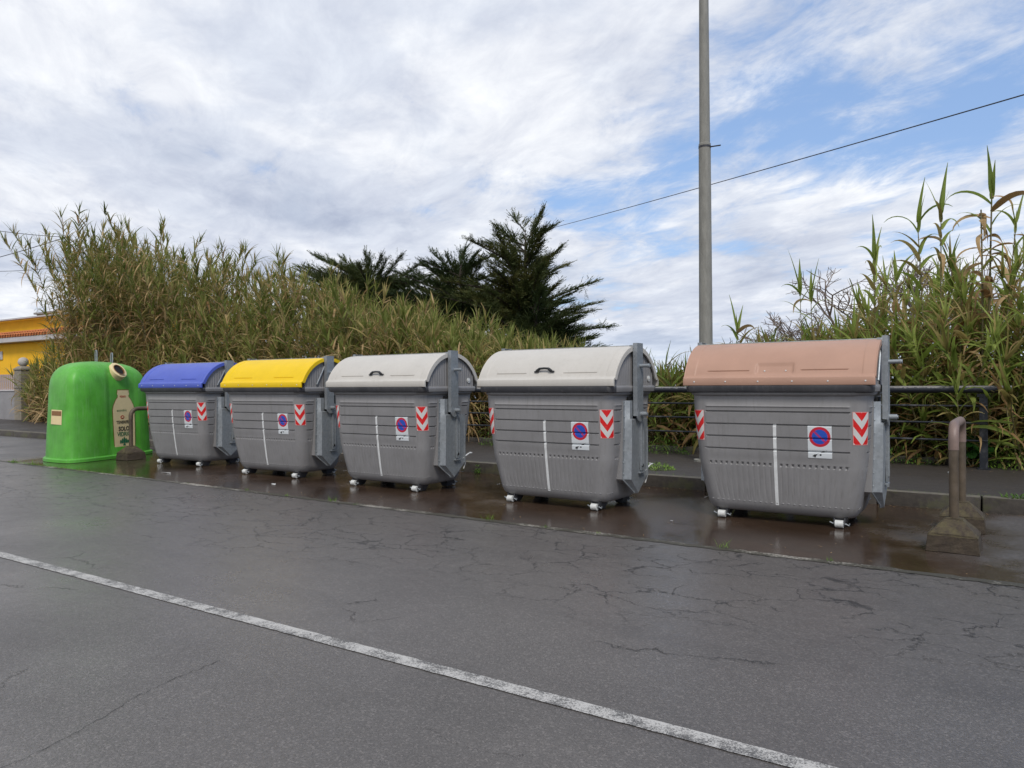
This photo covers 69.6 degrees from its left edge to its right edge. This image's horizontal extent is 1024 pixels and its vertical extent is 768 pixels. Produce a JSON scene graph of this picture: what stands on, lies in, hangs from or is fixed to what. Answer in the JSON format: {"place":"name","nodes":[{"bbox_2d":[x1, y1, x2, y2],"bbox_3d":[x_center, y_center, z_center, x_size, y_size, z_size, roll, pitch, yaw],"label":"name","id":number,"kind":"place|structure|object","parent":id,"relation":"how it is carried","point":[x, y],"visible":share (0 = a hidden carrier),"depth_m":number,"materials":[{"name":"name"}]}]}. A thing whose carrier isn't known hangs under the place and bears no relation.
{"place":"outdoors","nodes":[
{"label":"outdoors","id":0,"kind":"place"},
{"bbox_2d":[0,461,1023,767],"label":"road","id":1,"kind":"structure","parent":0,"point":[842,665],"depth_m":3.91,"materials":[{"name":"asphalt"}]},
{"bbox_2d":[0,552,837,767],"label":"road marking line","id":2,"kind":"object","parent":1,"relation":"on","point":[768,755],"visible":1,"depth_m":3.42,"materials":[{"name":"paint"}]},
{"bbox_2d":[0,460,1023,586],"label":"parking lane line","id":3,"kind":"object","parent":1,"relation":"on","point":[778,555],"visible":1,"depth_m":6.66,"materials":[{"name":"paint"}]},
{"bbox_2d":[0,436,1023,583],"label":"parking lane","id":4,"kind":"structure","parent":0,"point":[892,536],"depth_m":7.70,"materials":[{"name":"asphalt"}]},
{"bbox_2d":[43,350,152,462],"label":"glass bank","id":5,"kind":"structure","parent":4,"relation":"on","point":[91,404],"depth_m":13.82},
{"bbox_2d":[116,406,146,460],"bbox_3d":[-6.952,0.934,14.512,0.392,1.005,1.540,0,0,31],"label":"hoop barrier","id":6,"kind":"object","parent":4,"relation":"on","point":[131,451],"visible":0.56,"depth_m":13.98,"materials":[{"name":"concrete"}]},
{"bbox_2d":[138,360,239,465],"bbox_3d":[-5.636,0.508,13.310,2.027,1.826,1.178,0,0,31],"label":"waste container","id":7,"kind":"object","parent":4,"relation":"on","point":[188,411],"visible":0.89,"depth_m":12.79,"materials":[{"name":"grey plastic"}]},
{"bbox_2d":[220,356,341,477],"bbox_3d":[-3.476,0.494,11.600,2.028,1.826,1.178,0,0,31],"label":"waste container","id":8,"kind":"object","parent":4,"relation":"on","point":[283,412],"visible":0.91,"depth_m":11.10,"materials":[{"name":"grey plastic"}]},
{"bbox_2d":[326,350,477,491],"bbox_3d":[-1.465,0.481,10.151,2.027,1.826,1.178,0,0,34],"label":"waste container","id":9,"kind":"object","parent":4,"relation":"on","point":[402,418],"visible":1,"depth_m":9.67,"materials":[{"name":"grey plastic"}]},
{"bbox_2d":[0,429,1023,515],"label":"kerb","id":10,"kind":"structure","parent":4,"relation":"on","point":[990,504],"depth_m":8.27,"materials":[{"name":"concrete"}]},
{"bbox_2d":[477,343,658,509],"bbox_3d":[0.701,0.467,8.656,2.028,1.826,1.178,0,0,35],"label":"waste container","id":11,"kind":"object","parent":4,"relation":"on","point":[569,423],"visible":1,"depth_m":8.18,"materials":[{"name":"grey plastic"}]},
{"bbox_2d":[683,335,902,527],"bbox_3d":[2.889,0.453,7.594,2.027,1.826,1.178,0,0,33],"label":"waste container","id":12,"kind":"object","parent":4,"relation":"on","point":[793,427],"visible":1,"depth_m":7.14,"materials":[{"name":"grey plastic"}]},
{"bbox_2d":[925,416,985,555],"bbox_3d":[3.937,0.833,6.504,0.393,1.065,1.388,0,0,35],"label":"hoop barrier","id":13,"kind":"object","parent":4,"relation":"on","point":[959,527],"visible":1,"depth_m":6.06,"materials":[{"name":"concrete"}]},
{"bbox_2d":[0,419,1023,497],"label":"pavement","id":14,"kind":"structure","parent":0,"point":[927,477],"depth_m":10.15,"materials":[{"name":"concrete"}]},
{"bbox_2d":[13,357,32,420],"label":"gate pillar","id":15,"kind":"structure","parent":14,"relation":"on","point":[17,372],"depth_m":28.11,"materials":[{"name":"paint"}]},
{"bbox_2d":[648,436,690,454],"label":"weed clump","id":16,"kind":"object","parent":14,"relation":"on","point":[667,447],"visible":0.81,"depth_m":12.97,"materials":[{"name":"green plant"}]},
{"bbox_2d":[694,0,720,461],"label":"street lamp","id":17,"kind":"object","parent":14,"relation":"on","point":[705,281],"visible":0.74,"depth_m":11.59,"materials":[{"name":"metal"}]},
{"bbox_2d":[467,386,1011,469],"bbox_3d":[-1.311,0.688,15.613,19.704,1.227,0.164,0,0,33],"label":"railing","id":18,"kind":"object","parent":14,"relation":"on","point":[983,433],"visible":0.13,"depth_m":10.66,"materials":[{"name":"metal"}]},
{"bbox_2d":[466,437,1023,467],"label":"pavement edging","id":19,"kind":"object","parent":14,"relation":"on","point":[688,448],"visible":0.04,"depth_m":13.25,"materials":[{"name":"concrete"}]},
{"bbox_2d":[890,446,933,464],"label":"weed clump","id":20,"kind":"object","parent":14,"relation":"on","point":[911,459],"visible":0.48,"depth_m":11.08,"materials":[{"name":"green plant"}]},
{"bbox_2d":[946,435,993,466],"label":"broad leaf plant","id":21,"kind":"object","parent":14,"relation":"on","point":[974,454],"visible":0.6,"depth_m":10.66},
{"bbox_2d":[988,443,1023,469],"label":"weed clump","id":22,"kind":"object","parent":14,"relation":"on","point":[998,464],"visible":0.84,"depth_m":10.45,"materials":[{"name":"green plant"}]},
{"bbox_2d":[0,0,1023,373],"label":"sky","id":23,"kind":"structure","parent":0,"point":[333,127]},
{"bbox_2d":[546,94,1023,229],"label":"overhead cable","id":24,"kind":"object","parent":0,"point":[827,151],"visible":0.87,"depth_m":15.24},
{"bbox_3d":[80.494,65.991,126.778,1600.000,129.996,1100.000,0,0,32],"label":"terrain","id":25,"kind":"structure","parent":0,"visible":0},
{"bbox_2d":[0,390,13,419],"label":"garden wall","id":26,"kind":"structure","parent":25,"relation":"on","point":[6,396],"depth_m":29.83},
{"bbox_2d":[0,374,35,389],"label":"slatted fence","id":27,"kind":"object","parent":26,"relation":"on","point":[8,383],"visible":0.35,"depth_m":29.96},
{"bbox_2d":[13,235,67,358],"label":"giant reed","id":28,"kind":"object","parent":25,"relation":"on","point":[32,261],"visible":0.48,"depth_m":28.47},
{"bbox_2d":[39,224,86,356],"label":"giant reed","id":29,"kind":"object","parent":25,"relation":"on","point":[46,232],"visible":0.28,"depth_m":30.45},
{"bbox_2d":[44,250,96,359],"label":"giant reed","id":30,"kind":"object","parent":25,"relation":"on","point":[53,264],"visible":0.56,"depth_m":26.05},
{"bbox_2d":[51,210,91,346],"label":"giant reed","id":31,"kind":"object","parent":25,"relation":"on","point":[83,231],"visible":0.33,"depth_m":28.69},
{"bbox_2d":[57,201,89,329],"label":"giant reed","id":32,"kind":"object","parent":25,"relation":"on","point":[79,212],"visible":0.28,"depth_m":31.14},
{"bbox_2d":[58,268,97,361],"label":"giant reed","id":33,"kind":"object","parent":25,"relation":"on","point":[80,306],"visible":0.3,"depth_m":26.89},
{"bbox_2d":[58,241,113,361],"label":"giant reed","id":34,"kind":"object","parent":25,"relation":"on","point":[67,256],"visible":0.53,"depth_m":25.80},
{"bbox_2d":[79,249,111,361],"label":"giant reed","id":35,"kind":"object","parent":25,"relation":"on","point":[106,264],"visible":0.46,"depth_m":26.17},
{"bbox_2d":[78,245,116,359],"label":"giant reed","id":36,"kind":"object","parent":25,"relation":"on","point":[92,255],"visible":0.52,"depth_m":25.63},
{"bbox_2d":[81,235,114,361],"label":"giant reed","id":37,"kind":"object","parent":25,"relation":"on","point":[97,255],"visible":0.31,"depth_m":26.73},
{"bbox_2d":[81,252,119,360],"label":"giant reed","id":38,"kind":"object","parent":25,"relation":"on","point":[93,278],"visible":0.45,"depth_m":25.30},
{"bbox_2d":[83,255,129,362],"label":"giant reed","id":39,"kind":"object","parent":25,"relation":"on","point":[102,278],"visible":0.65,"depth_m":24.80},
{"bbox_2d":[101,258,131,360],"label":"giant reed","id":40,"kind":"object","parent":25,"relation":"on","point":[112,267],"visible":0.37,"depth_m":26.22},
{"bbox_2d":[100,202,143,307],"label":"giant reed","id":41,"kind":"object","parent":25,"relation":"on","point":[110,223],"visible":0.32,"depth_m":26.44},
{"bbox_2d":[104,254,141,366],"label":"giant reed","id":42,"kind":"object","parent":25,"relation":"on","point":[115,273],"visible":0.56,"depth_m":24.75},
{"bbox_2d":[99,228,155,371],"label":"giant reed","id":43,"kind":"object","parent":25,"relation":"on","point":[119,253],"visible":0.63,"depth_m":24.15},
{"bbox_2d":[110,253,144,364],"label":"giant reed","id":44,"kind":"object","parent":25,"relation":"on","point":[121,269],"visible":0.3,"depth_m":25.33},
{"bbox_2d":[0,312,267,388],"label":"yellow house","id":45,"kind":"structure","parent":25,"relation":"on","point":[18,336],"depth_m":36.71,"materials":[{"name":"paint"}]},
{"bbox_2d":[121,274,154,357],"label":"giant reed","id":46,"kind":"object","parent":25,"relation":"on","point":[125,280],"visible":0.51,"depth_m":24.41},
{"bbox_2d":[123,252,152,369],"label":"giant reed","id":47,"kind":"object","parent":25,"relation":"on","point":[140,280],"visible":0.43,"depth_m":24.94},
{"bbox_2d":[116,257,166,360],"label":"giant reed","id":48,"kind":"object","parent":25,"relation":"on","point":[133,289],"visible":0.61,"depth_m":24.01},
{"bbox_2d":[127,251,162,369],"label":"giant reed","id":49,"kind":"object","parent":25,"relation":"on","point":[148,270],"visible":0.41,"depth_m":24.62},
{"bbox_2d":[133,230,179,373],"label":"giant reed","id":50,"kind":"object","parent":25,"relation":"on","point":[162,265],"visible":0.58,"depth_m":24.62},
{"bbox_2d":[156,273,182,361],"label":"giant reed","id":51,"kind":"object","parent":25,"relation":"on","point":[163,279],"visible":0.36,"depth_m":24.30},
{"bbox_2d":[150,244,189,365],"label":"giant reed","id":52,"kind":"object","parent":25,"relation":"on","point":[164,311],"visible":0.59,"depth_m":23.64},
{"bbox_2d":[177,261,214,359],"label":"giant reed","id":53,"kind":"object","parent":25,"relation":"on","point":[185,273],"visible":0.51,"depth_m":22.55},
{"bbox_2d":[183,256,210,354],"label":"giant reed","id":54,"kind":"object","parent":25,"relation":"on","point":[196,273],"visible":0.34,"depth_m":24.57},
{"bbox_2d":[183,268,213,356],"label":"giant reed","id":55,"kind":"object","parent":25,"relation":"on","point":[200,304],"visible":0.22,"depth_m":23.81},
{"bbox_2d":[189,266,230,360],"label":"giant reed","id":56,"kind":"object","parent":25,"relation":"on","point":[207,302],"visible":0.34,"depth_m":23.23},
{"bbox_2d":[199,270,236,356],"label":"giant reed","id":57,"kind":"object","parent":25,"relation":"on","point":[217,282],"visible":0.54,"depth_m":21.78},
{"bbox_2d":[231,241,255,347],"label":"giant reed","id":58,"kind":"object","parent":25,"relation":"on","point":[242,266],"visible":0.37,"depth_m":24.56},
{"bbox_2d":[242,271,277,358],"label":"giant reed","id":59,"kind":"object","parent":25,"relation":"on","point":[258,305],"visible":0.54,"depth_m":20.30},
{"bbox_2d":[251,265,298,353],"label":"giant reed","id":60,"kind":"object","parent":25,"relation":"on","point":[284,288],"visible":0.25,"depth_m":21.81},
{"bbox_2d":[256,260,298,347],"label":"giant reed","id":61,"kind":"object","parent":25,"relation":"on","point":[268,278],"visible":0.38,"depth_m":21.39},
{"bbox_2d":[259,245,299,355],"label":"giant reed","id":62,"kind":"object","parent":25,"relation":"on","point":[278,264],"visible":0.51,"depth_m":20.57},
{"bbox_2d":[293,292,321,357],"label":"giant reed","id":63,"kind":"object","parent":25,"relation":"on","point":[312,310],"visible":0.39,"depth_m":20.77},
{"bbox_2d":[311,294,339,357],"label":"giant reed","id":64,"kind":"object","parent":25,"relation":"on","point":[326,315],"visible":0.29,"depth_m":19.93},
{"bbox_2d":[0,205,657,440],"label":"reed thicket","id":65,"kind":"object","parent":25,"relation":"on","point":[402,327],"visible":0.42,"depth_m":22.22,"materials":[{"name":"plant"}]},
{"bbox_2d":[269,246,432,351],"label":"cypress tree","id":66,"kind":"object","parent":25,"relation":"on","point":[355,272],"visible":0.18,"depth_m":40.80,"materials":[{"name":"green plant"}]},
{"bbox_2d":[358,273,379,354],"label":"giant reed","id":67,"kind":"object","parent":25,"relation":"on","point":[368,300],"visible":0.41,"depth_m":19.92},
{"bbox_2d":[369,241,508,352],"bbox_3d":[-4.039,-2.821,38.804,9.836,9.582,10.062,0,0,32],"label":"cypress tree","id":68,"kind":"object","parent":25,"relation":"on","point":[461,268],"visible":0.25,"depth_m":37.70,"materials":[{"name":"green plant"}]},
{"bbox_2d":[416,201,604,350],"bbox_3d":[-0.172,-3.345,34.797,7.198,10.624,9.883,0,0,40],"label":"cypress tree","id":69,"kind":"object","parent":25,"relation":"on","point":[505,295],"visible":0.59,"depth_m":34.24,"materials":[{"name":"green plant"}]},
{"bbox_2d":[484,281,621,349],"bbox_3d":[1.427,-1.334,33.663,5.374,6.624,10.733,0,0,32],"label":"cypress tree","id":70,"kind":"object","parent":25,"relation":"on","point":[557,326],"visible":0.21,"depth_m":33.08,"materials":[{"name":"green plant"}]},
{"bbox_2d":[648,341,692,443],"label":"giant reed","id":71,"kind":"object","parent":25,"relation":"on","point":[666,374],"visible":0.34,"depth_m":13.86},
{"bbox_2d":[721,295,761,343],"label":"giant reed","id":72,"kind":"object","parent":25,"relation":"on","point":[739,329],"visible":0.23,"depth_m":13.28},
{"bbox_2d":[730,312,833,342],"bbox_3d":[7.180,-0.339,18.856,3.230,3.402,4.924,0,0,32],"label":"bare tree","id":73,"kind":"object","parent":25,"relation":"on","point":[780,328],"visible":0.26,"depth_m":19.68,"materials":[{"name":"brown plant"}]},
{"bbox_2d":[783,253,816,340],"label":"giant reed","id":74,"kind":"object","parent":25,"relation":"on","point":[799,281],"visible":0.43,"depth_m":12.69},
{"bbox_2d":[793,259,832,339],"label":"giant reed","id":75,"kind":"object","parent":25,"relation":"on","point":[811,291],"visible":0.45,"depth_m":12.69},
{"bbox_2d":[645,296,1023,468],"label":"reed thicket","id":76,"kind":"object","parent":25,"relation":"on","point":[1000,380],"visible":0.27,"depth_m":11.24,"materials":[{"name":"plant"}]},
{"bbox_2d":[741,265,950,346],"bbox_3d":[9.158,-0.958,19.569,5.988,4.609,3.973,0,0,12],"label":"bare tree","id":77,"kind":"object","parent":25,"relation":"on","point":[826,305],"visible":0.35,"depth_m":19.70,"materials":[{"name":"brown plant"}]},
{"bbox_2d":[847,279,878,327],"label":"giant reed","id":78,"kind":"object","parent":25,"relation":"on","point":[858,301],"visible":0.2,"depth_m":14.10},
{"bbox_2d":[825,296,917,461],"bbox_3d":[5.634,0.113,11.607,1.566,3.071,1.329,1,15,39],"label":"giant reed","id":79,"kind":"object","parent":25,"relation":"on","point":[853,332],"visible":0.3,"depth_m":11.59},
{"bbox_2d":[839,283,910,453],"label":"giant reed","id":80,"kind":"object","parent":25,"relation":"on","point":[866,306],"visible":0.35,"depth_m":12.05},
{"bbox_2d":[849,214,904,408],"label":"giant reed","id":81,"kind":"object","parent":25,"relation":"on","point":[874,254],"visible":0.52,"depth_m":12.07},
{"bbox_2d":[870,282,892,413],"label":"giant reed","id":82,"kind":"object","parent":25,"relation":"on","point":[885,289],"visible":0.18,"depth_m":13.88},
{"bbox_2d":[867,294,927,410],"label":"giant reed","id":83,"kind":"object","parent":25,"relation":"on","point":[885,312],"visible":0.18,"depth_m":12.69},
{"bbox_2d":[869,251,927,427],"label":"giant reed","id":84,"kind":"object","parent":25,"relation":"on","point":[896,278],"visible":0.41,"depth_m":12.08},
{"bbox_2d":[849,322,947,456],"bbox_3d":[6.152,0.118,11.257,0.988,2.757,1.093,-27,3,-14],"label":"giant reed","id":85,"kind":"object","parent":25,"relation":"on","point":[892,370],"visible":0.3,"depth_m":11.32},
{"bbox_2d":[868,259,929,407],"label":"giant reed","id":86,"kind":"object","parent":25,"relation":"on","point":[884,279],"visible":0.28,"depth_m":13.19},
{"bbox_2d":[881,282,946,446],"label":"giant reed","id":87,"kind":"object","parent":25,"relation":"on","point":[917,303],"visible":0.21,"depth_m":12.10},
{"bbox_2d":[899,254,947,433],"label":"giant reed","id":88,"kind":"object","parent":25,"relation":"on","point":[937,278],"visible":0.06,"depth_m":13.49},
{"bbox_2d":[880,262,968,441],"bbox_3d":[7.105,-0.284,12.356,1.373,3.789,1.230,-8,-1,43],"label":"giant reed","id":89,"kind":"object","parent":25,"relation":"on","point":[910,281],"visible":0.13,"depth_m":12.48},
{"bbox_2d":[883,178,967,442],"bbox_3d":[6.595,-0.965,11.842,1.214,4.633,0.656,0,0,15],"label":"giant reed","id":90,"kind":"object","parent":25,"relation":"on","point":[920,247],"visible":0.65,"depth_m":11.80,"materials":[{"name":"plant"}]},
{"bbox_2d":[829,256,1021,358],"bbox_3d":[10.599,-1.021,19.050,4.590,4.742,3.797,0,0,32],"label":"bare tree","id":91,"kind":"object","parent":25,"relation":"on","point":[913,287],"visible":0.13,"depth_m":18.91,"materials":[{"name":"brown plant"}]},
{"bbox_2d":[890,314,975,460],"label":"giant reed","id":92,"kind":"object","parent":25,"relation":"on","point":[913,346],"visible":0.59,"depth_m":11.12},
{"bbox_2d":[902,283,973,453],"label":"giant reed","id":93,"kind":"object","parent":25,"relation":"on","point":[944,312],"visible":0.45,"depth_m":11.27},
{"bbox_2d":[909,293,968,415],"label":"giant reed","id":94,"kind":"object","parent":25,"relation":"on","point":[933,331],"visible":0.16,"depth_m":11.82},
{"bbox_2d":[920,269,962,396],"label":"giant reed","id":95,"kind":"object","parent":25,"relation":"on","point":[934,282],"visible":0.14,"depth_m":13.00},
{"bbox_2d":[919,262,970,400],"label":"giant reed","id":96,"kind":"object","parent":25,"relation":"on","point":[950,282],"visible":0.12,"depth_m":12.98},
{"bbox_2d":[911,163,980,396],"bbox_3d":[6.830,-1.074,11.623,0.790,4.846,0.808,0,0,-5],"label":"giant reed","id":97,"kind":"object","parent":25,"relation":"on","point":[940,228],"visible":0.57,"depth_m":11.59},
{"bbox_2d":[915,258,980,442],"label":"giant reed","id":98,"kind":"object","parent":25,"relation":"on","point":[954,313],"visible":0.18,"depth_m":11.97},
{"bbox_2d":[931,361,984,424],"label":"giant reed","id":99,"kind":"object","parent":25,"relation":"on","point":[956,383],"visible":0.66,"depth_m":10.38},
{"bbox_2d":[933,300,995,432],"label":"giant reed","id":100,"kind":"object","parent":25,"relation":"on","point":[967,328],"visible":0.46,"depth_m":11.12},
{"bbox_2d":[929,255,1001,428],"bbox_3d":[6.944,-0.320,11.387,0.810,3.337,0.870,0,0,4],"label":"giant reed","id":101,"kind":"object","parent":25,"relation":"on","point":[960,277],"visible":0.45,"depth_m":11.35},
{"bbox_2d":[939,234,992,373],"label":"giant reed","id":102,"kind":"object","parent":25,"relation":"on","point":[951,264],"visible":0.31,"depth_m":11.84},
{"bbox_2d":[922,310,1016,463],"bbox_3d":[6.526,0.232,10.664,1.192,2.798,0.939,2,25,-4],"label":"giant reed","id":103,"kind":"object","parent":25,"relation":"on","point":[990,347],"visible":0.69,"depth_m":10.36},
{"bbox_2d":[951,305,987,420],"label":"giant reed","id":104,"kind":"object","parent":25,"relation":"on","point":[971,337],"visible":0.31,"depth_m":11.17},
{"bbox_2d":[936,263,1012,457],"bbox_3d":[7.198,-0.266,11.223,1.331,3.227,1.231,0,0,-15],"label":"giant reed","id":105,"kind":"object","parent":25,"relation":"on","point":[964,290],"visible":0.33,"depth_m":11.26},
{"bbox_2d":[934,352,1023,464],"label":"giant reed","id":106,"kind":"object","parent":25,"relation":"on","point":[997,405],"visible":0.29,"depth_m":10.70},
{"bbox_2d":[954,209,1011,385],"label":"giant reed","id":107,"kind":"object","parent":25,"relation":"on","point":[983,221],"visible":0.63,"depth_m":11.17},
{"bbox_2d":[944,146,1023,418],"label":"giant reed","id":108,"kind":"object","parent":25,"relation":"on","point":[1000,201],"visible":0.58,"depth_m":11.21,"materials":[{"name":"plant"}]},
{"bbox_2d":[957,300,1023,469],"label":"giant reed","id":109,"kind":"object","parent":25,"relation":"on","point":[1018,460],"visible":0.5,"depth_m":10.45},
{"bbox_2d":[966,409,1023,464],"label":"giant reed","id":110,"kind":"object","parent":25,"relation":"on","point":[1016,430],"visible":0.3,"depth_m":10.65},
{"bbox_2d":[968,241,1023,368],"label":"giant reed","id":111,"kind":"object","parent":25,"relation":"on","point":[1019,297],"visible":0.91,"depth_m":10.67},
{"bbox_2d":[970,239,1023,430],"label":"giant reed","id":112,"kind":"object","parent":25,"relation":"on","point":[1013,279],"visible":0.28,"depth_m":11.17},
{"bbox_2d":[976,195,1023,426],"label":"giant reed","id":113,"kind":"object","parent":25,"relation":"on","point":[1014,222],"visible":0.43,"depth_m":11.02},
{"bbox_2d":[978,282,1023,431],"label":"giant reed","id":114,"kind":"object","parent":25,"relation":"on","point":[1000,311],"visible":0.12,"depth_m":11.35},
{"bbox_2d":[982,274,1023,466],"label":"giant reed","id":115,"kind":"object","parent":25,"relation":"on","point":[1021,370],"visible":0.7,"depth_m":10.56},
{"bbox_2d":[990,299,1023,454],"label":"giant reed","id":116,"kind":"object","parent":25,"relation":"on","point":[1018,320],"visible":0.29,"depth_m":10.79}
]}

